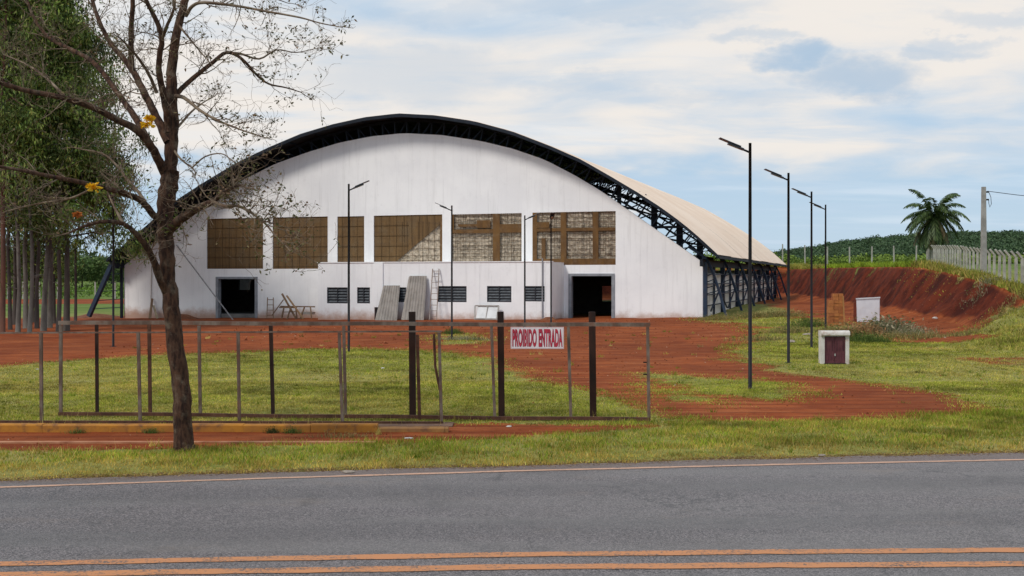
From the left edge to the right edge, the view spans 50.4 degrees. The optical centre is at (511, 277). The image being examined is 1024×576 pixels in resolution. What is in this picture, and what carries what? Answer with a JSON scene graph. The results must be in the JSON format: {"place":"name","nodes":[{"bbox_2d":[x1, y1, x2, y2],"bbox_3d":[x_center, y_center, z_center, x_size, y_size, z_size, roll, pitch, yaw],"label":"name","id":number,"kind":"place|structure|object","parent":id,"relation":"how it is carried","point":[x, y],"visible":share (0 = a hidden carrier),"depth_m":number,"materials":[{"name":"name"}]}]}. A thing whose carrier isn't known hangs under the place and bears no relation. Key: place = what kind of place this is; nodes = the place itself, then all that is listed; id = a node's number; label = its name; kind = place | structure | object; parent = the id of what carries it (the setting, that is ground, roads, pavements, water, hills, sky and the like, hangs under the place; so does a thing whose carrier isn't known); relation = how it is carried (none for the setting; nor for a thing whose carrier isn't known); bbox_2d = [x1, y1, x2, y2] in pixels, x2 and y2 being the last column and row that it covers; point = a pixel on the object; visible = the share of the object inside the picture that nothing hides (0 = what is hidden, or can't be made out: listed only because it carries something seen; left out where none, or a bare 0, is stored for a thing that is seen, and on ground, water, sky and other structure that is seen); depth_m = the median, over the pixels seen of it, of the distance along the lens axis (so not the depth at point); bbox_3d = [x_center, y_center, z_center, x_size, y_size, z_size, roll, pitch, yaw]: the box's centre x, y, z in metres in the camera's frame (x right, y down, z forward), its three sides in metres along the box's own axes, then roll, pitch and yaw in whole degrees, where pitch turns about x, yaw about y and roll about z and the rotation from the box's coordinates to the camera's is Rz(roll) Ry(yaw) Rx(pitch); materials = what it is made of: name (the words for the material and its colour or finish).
{"place":"outdoors","nodes":[
{"label":"outdoors","id":0,"kind":"place"},
{"bbox_2d":[0,453,1023,575],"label":"road","id":1,"kind":"structure","parent":0,"point":[965,504],"depth_m":10.43,"materials":[{"name":"asphalt"}]},
{"bbox_2d":[0,561,1023,575],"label":"line","id":2,"kind":"object","parent":1,"relation":"on","point":[522,566],"visible":1,"depth_m":8.57,"materials":[{"name":"paint"}]},
{"bbox_2d":[0,547,1023,565],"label":"line","id":3,"kind":"object","parent":1,"relation":"on","point":[492,554],"visible":1,"depth_m":8.98,"materials":[{"name":"paint"}]},
{"bbox_2d":[0,459,1023,487],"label":"edge line","id":4,"kind":"object","parent":1,"relation":"on","point":[506,471],"visible":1,"depth_m":12.82,"materials":[{"name":"paint"}]},
{"bbox_2d":[0,262,1023,480],"bbox_3d":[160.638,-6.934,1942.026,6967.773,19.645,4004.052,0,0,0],"label":"ground","id":5,"kind":"structure","parent":0,"point":[851,285],"depth_m":28.26,"materials":[{"name":"plant"}]},
{"bbox_2d":[0,28,19,236],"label":"eucalyptus tree","id":6,"kind":"object","parent":5,"relation":"on","point":[10,191],"visible":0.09,"depth_m":55.21,"materials":[{"name":"green plant"}]},
{"bbox_2d":[0,21,44,329],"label":"eucalyptus tree","id":7,"kind":"object","parent":5,"relation":"on","point":[9,274],"visible":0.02,"depth_m":55.95,"materials":[{"name":"green plant"}]},
{"bbox_2d":[0,247,56,284],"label":"broadleaf tree","id":8,"kind":"object","parent":5,"relation":"on","point":[29,267],"depth_m":219.47,"materials":[{"name":"green plant"}]},
{"bbox_2d":[0,70,63,324],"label":"eucalyptus tree","id":9,"kind":"object","parent":5,"relation":"on","point":[14,268],"visible":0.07,"depth_m":62.92,"materials":[{"name":"green plant"}]},
{"bbox_2d":[0,0,76,331],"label":"eucalyptus tree","id":10,"kind":"object","parent":5,"relation":"on","point":[21,118],"visible":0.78,"depth_m":51.08,"materials":[{"name":"green plant"}]},
{"bbox_2d":[0,0,80,331],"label":"eucalyptus tree","id":11,"kind":"object","parent":5,"relation":"on","point":[18,309],"visible":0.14,"depth_m":52.89,"materials":[{"name":"green plant"}]},
{"bbox_2d":[0,3,83,327],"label":"eucalyptus tree","id":12,"kind":"object","parent":5,"relation":"on","point":[36,317],"visible":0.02,"depth_m":56.92,"materials":[{"name":"green plant"}]},
{"bbox_2d":[0,195,84,322],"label":"eucalyptus tree","id":13,"kind":"object","parent":5,"relation":"on","point":[35,252],"visible":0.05,"depth_m":65.87,"materials":[{"name":"green plant"}]},
{"bbox_2d":[0,0,92,331],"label":"eucalyptus tree","id":14,"kind":"object","parent":5,"relation":"on","point":[30,311],"visible":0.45,"depth_m":52.16,"materials":[{"name":"green plant"}]},
{"bbox_2d":[6,76,93,327],"bbox_3d":[-25.872,-6.253,57.830,6.123,18.102,5.888,0,0,0],"label":"eucalyptus tree","id":15,"kind":"object","parent":5,"relation":"on","point":[25,295],"depth_m":57.91,"materials":[{"name":"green plant"}]},
{"bbox_2d":[0,2,120,330],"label":"eucalyptus tree","id":16,"kind":"object","parent":5,"relation":"on","point":[43,323],"visible":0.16,"depth_m":53.55,"materials":[{"name":"green plant"}]},
{"bbox_2d":[7,282,115,298],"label":"post fence","id":17,"kind":"object","parent":5,"relation":"on","point":[57,289],"visible":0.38,"depth_m":145.93,"materials":[{"name":"wood"}]},
{"bbox_2d":[7,68,118,323],"bbox_3d":[-26.722,-6.002,63.893,6.971,17.592,5.740,0,0,17],"label":"eucalyptus tree","id":18,"kind":"object","parent":5,"relation":"on","point":[54,303],"visible":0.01,"depth_m":63.98,"materials":[{"name":"green plant"}]},
{"bbox_2d":[6,282,123,297],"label":"field crop","id":19,"kind":"object","parent":5,"relation":"on","point":[87,290],"visible":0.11,"depth_m":177.59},
{"bbox_2d":[6,251,123,280],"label":"wood","id":20,"kind":"object","parent":5,"relation":"on","point":[93,253],"visible":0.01,"depth_m":388.27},
{"bbox_2d":[12,20,124,327],"bbox_3d":[-24.068,-6.397,57.971,5.915,18.323,5.448,0,0,0],"label":"eucalyptus tree","id":21,"kind":"object","parent":5,"relation":"on","point":[50,307],"visible":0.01,"depth_m":57.91,"materials":[{"name":"green plant"}]},
{"bbox_2d":[6,0,141,331],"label":"eucalyptus tree","id":22,"kind":"object","parent":5,"relation":"on","point":[86,119],"visible":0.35,"depth_m":53.16,"materials":[{"name":"green plant"}]},
{"bbox_2d":[7,0,157,330],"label":"eucalyptus tree","id":23,"kind":"object","parent":5,"relation":"on","point":[67,275],"visible":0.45,"depth_m":53.65,"materials":[{"name":"green plant"}]},
{"bbox_2d":[28,53,142,320],"bbox_3d":[-23.768,-5.889,61.894,6.867,17.351,6.694,0,0,0],"label":"eucalyptus tree","id":24,"kind":"object","parent":5,"relation":"on","point":[75,242],"visible":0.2,"depth_m":61.86,"materials":[{"name":"green plant"}]},
{"bbox_2d":[62,250,111,287],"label":"broadleaf tree","id":25,"kind":"object","parent":5,"relation":"on","point":[93,267],"visible":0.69,"depth_m":213.35,"materials":[{"name":"green plant"}]},
{"bbox_2d":[72,313,119,317],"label":"soil heap","id":26,"kind":"object","parent":5,"relation":"on","point":[95,315],"visible":0.74,"depth_m":73.39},
{"bbox_2d":[95,325,98,411],"bbox_3d":[-6.981,1.615,18.300,0.057,1.670,0.046,0,0,0],"label":"gate post","id":27,"kind":"object","parent":5,"relation":"on","point":[96,369],"visible":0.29,"depth_m":18.28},
{"bbox_2d":[84,254,123,285],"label":"broadleaf tree","id":28,"kind":"object","parent":5,"relation":"on","point":[116,271],"visible":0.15,"depth_m":234.55,"materials":[{"name":"green plant"}]},
{"bbox_2d":[107,195,115,346],"bbox_3d":[-13.731,-0.168,37.328,0.200,5.306,0.733,0,0,-10],"label":"street lamp","id":29,"kind":"object","parent":5,"relation":"on","point":[112,271],"visible":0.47,"depth_m":37.57,"materials":[{"name":"metal"}]},
{"bbox_2d":[147,325,151,411],"bbox_3d":[-6.093,1.615,18.300,0.072,1.671,0.050,0,0,0],"label":"gate post","id":30,"kind":"object","parent":5,"relation":"on","point":[149,370],"visible":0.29,"depth_m":18.27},
{"bbox_2d":[137,427,163,433],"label":"weed clump","id":31,"kind":"object","parent":5,"relation":"on","point":[155,431],"visible":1,"depth_m":16.08,"materials":[{"name":"green plant"}]},
{"bbox_2d":[0,0,356,451],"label":"bare tree","id":32,"kind":"object","parent":5,"relation":"on","point":[168,225],"visible":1,"depth_m":14.34,"materials":[{"name":"brown plant"}]},
{"bbox_2d":[0,441,375,443],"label":"edging","id":33,"kind":"object","parent":5,"relation":"on","point":[72,442],"visible":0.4,"depth_m":15.10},
{"bbox_2d":[176,245,232,319],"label":"pole","id":34,"kind":"object","parent":5,"relation":"on","point":[205,283],"visible":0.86,"depth_m":68.50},
{"bbox_2d":[0,423,448,431],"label":"kerb","id":35,"kind":"structure","parent":5,"relation":"on","point":[164,427],"depth_m":16.21,"materials":[{"name":"yellow paint"}]},
{"bbox_2d":[269,326,274,413],"bbox_3d":[-4.037,1.615,18.300,0.099,1.671,0.056,0,0,0],"label":"gate post","id":36,"kind":"object","parent":5,"relation":"on","point":[271,355],"visible":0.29,"depth_m":18.27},
{"bbox_2d":[281,423,304,433],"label":"weed clump","id":37,"kind":"object","parent":5,"relation":"on","point":[291,430],"visible":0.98,"depth_m":16.08,"materials":[{"name":"green plant"}]},
{"bbox_2d":[272,293,314,318],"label":"timber trestle","id":38,"kind":"object","parent":5,"relation":"on","point":[291,307],"visible":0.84,"depth_m":66.50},
{"bbox_2d":[304,429,403,438],"bbox_3d":[-2.287,2.253,15.712,1.474,0.155,0.418,0,0,0],"label":"weed clump","id":39,"kind":"object","parent":5,"relation":"on","point":[343,436],"visible":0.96,"depth_m":15.69,"materials":[{"name":"green plant"}]},
{"bbox_2d":[58,321,650,420],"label":"sliding gate","id":40,"kind":"structure","parent":5,"relation":"on","point":[343,325],"depth_m":17.66,"materials":[{"name":"metal"}]},
{"bbox_2d":[511,323,563,348],"bbox_3d":[0.402,0.926,17.310,0.845,0.407,0.027,0,0,0],"label":"warning sign","id":41,"kind":"object","parent":40,"relation":"hanging from","point":[523,337],"visible":1,"depth_m":17.30,"materials":[{"name":"metal"}]},
{"bbox_2d":[348,180,368,351],"bbox_3d":[-4.824,-0.309,34.000,0.733,5.466,0.200,0,0,0],"label":"street lamp","id":42,"kind":"object","parent":5,"relation":"on","point":[358,185],"visible":0.87,"depth_m":33.97,"materials":[{"name":"metal"}]},
{"bbox_2d":[375,285,399,320],"bbox_3d":[-7.146,1.445,62.806,1.409,2.000,0.808,0,0,19],"label":"corrugated sheet stack","id":43,"kind":"object","parent":5,"relation":"on","point":[388,305],"visible":1,"depth_m":62.75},
{"bbox_2d":[409,312,415,414],"bbox_3d":[-1.642,1.505,17.950,0.116,1.891,0.105,0,0,0],"label":"gate post","id":44,"kind":"object","parent":5,"relation":"on","point":[412,370],"visible":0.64,"depth_m":17.90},
{"bbox_2d":[401,276,426,319],"bbox_3d":[-5.574,1.144,62.281,1.427,2.508,0.808,0,0,19],"label":"corrugated sheet stack","id":45,"kind":"object","parent":5,"relation":"on","point":[415,295],"visible":0.9,"depth_m":62.24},
{"bbox_2d":[378,422,453,426],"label":"gate track","id":46,"kind":"structure","parent":5,"relation":"on","point":[449,424],"depth_m":16.92,"materials":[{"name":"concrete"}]},
{"bbox_2d":[0,331,442,423],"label":"sliding gate","id":47,"kind":"structure","parent":46,"relation":"on","point":[41,407],"depth_m":17.03,"materials":[{"name":"metal"}]},
{"bbox_2d":[433,334,439,415],"bbox_3d":[-1.179,1.585,17.200,0.152,1.391,0.043,0,0,0],"label":"rusty bar","id":48,"kind":"object","parent":46,"relation":"on","point":[434,354],"visible":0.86,"depth_m":17.18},
{"bbox_2d":[416,335,420,419],"bbox_3d":[-1.512,1.685,17.600,0.091,1.531,0.050,0,0,0],"label":"gate post","id":49,"kind":"object","parent":5,"relation":"on","point":[418,378],"visible":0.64,"depth_m":17.57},
{"bbox_2d":[429,269,438,319],"bbox_3d":[-4.398,0.934,61.786,0.466,2.909,1.069,0,0,7],"label":"ladder","id":50,"kind":"object","parent":5,"relation":"on","point":[434,293],"visible":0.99,"depth_m":61.75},
{"bbox_2d":[87,113,786,319],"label":"gymnasium","id":51,"kind":"structure","parent":5,"relation":"on","point":[493,185],"depth_m":65.26,"materials":[{"name":"white paint"}]},
{"bbox_2d":[327,287,347,302],"bbox_3d":[-10.308,1.041,64.422,1.350,0.946,0.130,0,0,19],"label":"window","id":52,"kind":"structure","parent":51,"relation":"in","point":[334,294],"depth_m":64.41,"materials":[{"name":"grey glass"}]},
{"bbox_2d":[357,287,369,302],"bbox_3d":[-8.680,1.032,63.878,0.829,0.938,0.130,0,0,19],"label":"window","id":53,"kind":"structure","parent":51,"relation":"in","point":[363,293],"depth_m":63.86,"materials":[{"name":"grey glass"}]},
{"bbox_2d":[399,287,405,301],"bbox_3d":[-6.542,0.983,63.162,0.973,0.853,0.130,0,0,19],"label":"window","id":54,"kind":"structure","parent":51,"relation":"in","point":[402,292],"depth_m":63.09,"materials":[{"name":"grey glass"}]},
{"bbox_2d":[438,286,466,301],"bbox_3d":[-3.388,0.930,62.107,1.764,0.912,0.130,0,0,19],"label":"window","id":55,"kind":"structure","parent":51,"relation":"in","point":[444,292],"depth_m":62.09,"materials":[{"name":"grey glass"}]},
{"bbox_2d":[487,286,510,301],"bbox_3d":[-0.695,0.917,61.206,1.446,0.899,0.130,0,0,19],"label":"window","id":56,"kind":"structure","parent":51,"relation":"in","point":[494,293],"depth_m":61.20,"materials":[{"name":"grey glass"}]},
{"bbox_2d":[526,286,544,301],"bbox_3d":[1.305,0.889,60.537,1.266,0.854,0.130,0,0,19],"label":"window","id":57,"kind":"structure","parent":51,"relation":"in","point":[533,293],"depth_m":60.52,"materials":[{"name":"grey glass"}]},
{"bbox_2d":[436,203,452,338],"bbox_3d":[-2.577,-0.217,41.600,0.733,5.306,0.200,0,0,0],"label":"street lamp","id":58,"kind":"object","parent":5,"relation":"on","point":[451,210],"visible":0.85,"depth_m":41.57,"materials":[{"name":"metal"}]},
{"bbox_2d":[442,326,472,334],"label":"weed clump","id":59,"kind":"object","parent":5,"relation":"on","point":[454,331],"visible":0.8,"depth_m":45.34,"materials":[{"name":"green plant"}]},
{"bbox_2d":[407,335,510,340],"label":"weed clump","id":60,"kind":"object","parent":5,"relation":"on","point":[466,337],"visible":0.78,"depth_m":40.84,"materials":[{"name":"green plant"}]},
{"bbox_2d":[474,305,498,319],"bbox_3d":[-1.472,1.955,60.928,1.490,0.837,0.433,0,0,19],"label":"metal frame","id":61,"kind":"object","parent":5,"relation":"on","point":[486,312],"visible":0.89,"depth_m":60.92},
{"bbox_2d":[497,312,504,415],"bbox_3d":[-0.179,1.505,17.950,0.126,1.891,0.105,0,0,0],"label":"gate post","id":62,"kind":"object","parent":5,"relation":"on","point":[501,384],"visible":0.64,"depth_m":17.90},
{"bbox_2d":[0,275,1019,448],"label":"soil clods","id":63,"kind":"object","parent":5,"relation":"on","point":[531,363],"visible":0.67,"depth_m":35.70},
{"bbox_2d":[0,266,1023,425],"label":"lawn grass","id":64,"kind":"structure","parent":5,"relation":"on","point":[558,395],"depth_m":23.20,"materials":[{"name":"plant"}]},
{"bbox_2d":[0,401,1023,480],"bbox_3d":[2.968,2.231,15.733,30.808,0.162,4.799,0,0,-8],"label":"verge grass","id":65,"kind":"structure","parent":5,"relation":"on","point":[747,433],"depth_m":14.79,"materials":[{"name":"plant"}]},
{"bbox_2d":[0,321,1023,464],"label":"grass tufts","id":66,"kind":"object","parent":5,"relation":"on","point":[546,455],"visible":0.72,"depth_m":20.93,"materials":[{"name":"plant"}]},
{"bbox_2d":[0,449,1023,483],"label":"dry thatch","id":67,"kind":"object","parent":5,"relation":"on","point":[410,466],"visible":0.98,"depth_m":13.24,"materials":[{"name":"beige plant"}]},
{"bbox_2d":[524,213,538,322],"bbox_3d":[0.830,-0.231,48.594,0.733,5.306,0.200,0,0,-20],"label":"street lamp","id":68,"kind":"object","parent":5,"relation":"on","point":[525,267],"visible":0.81,"depth_m":48.48,"materials":[{"name":"metal"}]},
{"bbox_2d":[549,213,554,326],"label":"street lamp","id":69,"kind":"object","parent":5,"relation":"on","point":[551,217],"visible":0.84,"depth_m":48.97,"materials":[{"name":"metal"}]},
{"bbox_2d":[589,312,596,415],"bbox_3d":[1.327,1.505,17.900,0.126,1.891,0.105,0,0,0],"label":"gate post","id":70,"kind":"object","parent":5,"relation":"on","point":[592,362],"visible":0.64,"depth_m":17.85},
{"bbox_2d":[669,314,755,320],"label":"weed clump","id":71,"kind":"object","parent":5,"relation":"on","point":[709,317],"visible":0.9,"depth_m":56.55,"materials":[{"name":"green plant"}]},
{"bbox_2d":[718,137,752,388],"bbox_3d":[4.669,-0.253,22.600,0.733,5.306,0.200,0,0,0],"label":"street lamp","id":72,"kind":"object","parent":5,"relation":"on","point":[734,145],"visible":0.87,"depth_m":22.57,"materials":[{"name":"metal"}]},
{"bbox_2d":[700,310,791,318],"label":"weed clump","id":73,"kind":"object","parent":5,"relation":"on","point":[741,314],"visible":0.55,"depth_m":57.44,"materials":[{"name":"green plant"}]},
{"bbox_2d":[706,332,802,341],"bbox_3d":[8.776,2.136,39.255,3.536,0.382,1.669,0,0,0],"label":"weed clump","id":74,"kind":"object","parent":5,"relation":"on","point":[762,338],"visible":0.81,"depth_m":39.19,"materials":[{"name":"green plant"}]},
{"bbox_2d":[764,169,790,362],"bbox_3d":[7.144,-0.268,29.200,0.733,5.306,0.200,0,0,0],"label":"street lamp","id":75,"kind":"object","parent":5,"relation":"on","point":[788,260],"visible":0.88,"depth_m":29.17,"materials":[{"name":"metal"}]},
{"bbox_2d":[730,307,824,318],"bbox_3d":[13.749,1.856,57.434,5.259,0.670,3.065,0,0,21],"label":"weed clump","id":76,"kind":"object","parent":5,"relation":"on","point":[782,314],"visible":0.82,"depth_m":56.96,"materials":[{"name":"green plant"}]},
{"bbox_2d":[755,323,816,333],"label":"weed clump","id":77,"kind":"object","parent":5,"relation":"on","point":[796,330],"visible":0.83,"depth_m":43.84,"materials":[{"name":"green plant"}]},
{"bbox_2d":[771,316,827,327],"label":"weed clump","id":78,"kind":"object","parent":5,"relation":"on","point":[806,322],"visible":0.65,"depth_m":47.58,"materials":[{"name":"green plant"}]},
{"bbox_2d":[791,188,814,347],"bbox_3d":[9.524,-0.275,35.600,0.733,5.306,0.200,0,0,0],"label":"street lamp","id":79,"kind":"object","parent":5,"relation":"on","point":[811,278],"visible":0.87,"depth_m":35.57,"materials":[{"name":"metal"}]},
{"bbox_2d":[809,202,826,325],"bbox_3d":[12.291,-0.383,43.600,0.733,5.306,0.200,0,0,0],"label":"street lamp","id":80,"kind":"object","parent":5,"relation":"on","point":[816,205],"visible":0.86,"depth_m":43.57,"materials":[{"name":"metal"}]},
{"bbox_2d":[818,330,849,363],"bbox_3d":[8.585,1.899,28.995,0.756,0.996,0.330,0,0,0],"label":"meter box","id":81,"kind":"object","parent":5,"relation":"on","point":[833,346],"visible":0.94,"depth_m":28.93,"materials":[{"name":"white paint"}]},
{"bbox_2d":[825,337,834,362],"bbox_3d":[8.445,1.919,28.934,0.268,0.695,0.032,0,0,0],"label":"door","id":82,"kind":"structure","parent":81,"relation":"in","point":[829,341],"depth_m":28.93,"materials":[{"name":"red metal"}]},
{"bbox_2d":[835,337,844,362],"bbox_3d":[8.725,1.919,28.934,0.268,0.695,0.032,0,0,0],"label":"door","id":83,"kind":"structure","parent":81,"relation":"in","point":[839,341],"depth_m":28.93,"materials":[{"name":"red metal"}]},
{"bbox_2d":[827,294,844,326],"bbox_3d":[14.047,1.426,47.072,0.824,1.484,0.555,0,0,0],"label":"brick stack","id":84,"kind":"object","parent":5,"relation":"on","point":[835,309],"visible":0.94,"depth_m":46.91,"materials":[{"name":"brick"}]},
{"bbox_2d":[808,322,870,335],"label":"weed clump","id":85,"kind":"object","parent":5,"relation":"on","point":[841,328],"visible":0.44,"depth_m":41.09,"materials":[{"name":"green plant"}]},
{"bbox_2d":[778,244,916,263],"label":"post fence","id":86,"kind":"object","parent":5,"relation":"on","point":[804,250],"visible":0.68,"depth_m":139.48,"materials":[{"name":"concrete"}]},
{"bbox_2d":[814,330,899,341],"bbox_3d":[12.032,2.027,38.095,3.000,0.554,2.167,0,0,-34],"label":"weed clump","id":87,"kind":"object","parent":5,"relation":"on","point":[855,335],"visible":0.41,"depth_m":37.99,"materials":[{"name":"green plant"}]},
{"bbox_2d":[693,251,1023,264],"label":"field shrubs","id":88,"kind":"object","parent":5,"relation":"on","point":[888,258],"visible":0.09,"depth_m":151.37,"materials":[{"name":"plant"}]},
{"bbox_2d":[854,297,879,321],"bbox_3d":[16.140,1.440,49.300,1.418,1.128,0.426,0,0,-10],"label":"white enclosure","id":89,"kind":"object","parent":5,"relation":"on","point":[865,307],"visible":0.95,"depth_m":49.11,"materials":[{"name":"paint"}]},
{"bbox_2d":[847,317,893,335],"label":"weed clump","id":90,"kind":"object","parent":5,"relation":"on","point":[869,328],"visible":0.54,"depth_m":41.35,"materials":[{"name":"green plant"}]},
{"bbox_2d":[833,312,919,333],"bbox_3d":[14.411,1.802,42.062,3.649,0.932,2.641,0,0,25],"label":"weed clump","id":91,"kind":"object","parent":5,"relation":"on","point":[884,323],"visible":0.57,"depth_m":41.92,"materials":[{"name":"green plant"}]},
{"bbox_2d":[849,332,904,342],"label":"weed clump","id":92,"kind":"object","parent":5,"relation":"on","point":[874,339],"visible":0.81,"depth_m":37.29,"materials":[{"name":"green plant"}]},
{"bbox_2d":[854,329,935,338],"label":"weed clump","id":93,"kind":"object","parent":5,"relation":"on","point":[889,334],"visible":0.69,"depth_m":39.91,"materials":[{"name":"green plant"}]},
{"bbox_2d":[856,315,937,332],"bbox_3d":[14.719,1.816,42.431,3.095,0.790,2.697,0,0,-40],"label":"weed clump","id":94,"kind":"object","parent":5,"relation":"on","point":[905,325],"visible":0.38,"depth_m":42.34,"materials":[{"name":"green plant"}]},
{"bbox_2d":[773,230,1023,259],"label":"forest","id":95,"kind":"object","parent":5,"relation":"on","point":[1009,241],"visible":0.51,"depth_m":357.95,"materials":[{"name":"plant"}]},
{"bbox_2d":[881,324,942,334],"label":"weed clump","id":96,"kind":"object","parent":5,"relation":"on","point":[913,330],"visible":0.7,"depth_m":40.93,"materials":[{"name":"green plant"}]},
{"bbox_2d":[885,329,968,339],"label":"weed clump","id":97,"kind":"object","parent":5,"relation":"on","point":[920,336],"visible":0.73,"depth_m":38.91,"materials":[{"name":"green plant"}]},
{"bbox_2d":[900,189,970,251],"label":"palm tree","id":98,"kind":"object","parent":5,"relation":"on","point":[931,226],"visible":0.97,"depth_m":111.36,"materials":[{"name":"green plant"}]},
{"bbox_2d":[916,321,1012,338],"bbox_3d":[15.956,1.869,38.537,3.514,0.688,2.025,0,0,13],"label":"weed clump","id":99,"kind":"object","parent":5,"relation":"on","point":[959,334],"visible":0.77,"depth_m":38.30,"materials":[{"name":"green plant"}]},
{"bbox_2d":[906,265,1023,352],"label":"slope grass","id":100,"kind":"structure","parent":5,"relation":"on","point":[989,341],"depth_m":36.94,"materials":[{"name":"plant"}]},
{"bbox_2d":[926,245,1023,282],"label":"post fence","id":101,"kind":"object","parent":5,"relation":"on","point":[936,252],"visible":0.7,"depth_m":76.69,"materials":[{"name":"concrete"}]},
{"bbox_2d":[944,304,1023,334],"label":"weed clump","id":102,"kind":"object","parent":5,"relation":"on","point":[998,315],"visible":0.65,"depth_m":40.49,"materials":[{"name":"green plant"}]},
{"bbox_2d":[980,187,991,272],"bbox_3d":[27.904,-2.343,64.000,0.617,6.005,0.300,0,0,0],"label":"utility pole","id":103,"kind":"object","parent":5,"relation":"on","point":[983,257],"visible":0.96,"depth_m":63.88,"materials":[{"name":"grey concrete"}]},
{"bbox_2d":[959,274,1012,313],"bbox_3d":[20.111,0.755,46.041,2.936,1.993,2.630,0,0,-42],"label":"weed clump","id":104,"kind":"object","parent":5,"relation":"on","point":[979,287],"visible":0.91,"depth_m":45.97,"materials":[{"name":"green plant"}]},
{"bbox_2d":[978,290,1023,322],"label":"weed clump","id":105,"kind":"object","parent":5,"relation":"on","point":[1014,299],"visible":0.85,"depth_m":42.17,"materials":[{"name":"green plant"}]},
{"bbox_2d":[6,0,1023,256],"label":"sky","id":106,"kind":"structure","parent":0,"point":[864,104],"materials":[{"name":"blue"}]},
{"bbox_2d":[743,258,1023,297],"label":"bank grass","id":107,"kind":"structure","parent":0,"point":[1012,287],"depth_m":55.06,"materials":[{"name":"plant"}]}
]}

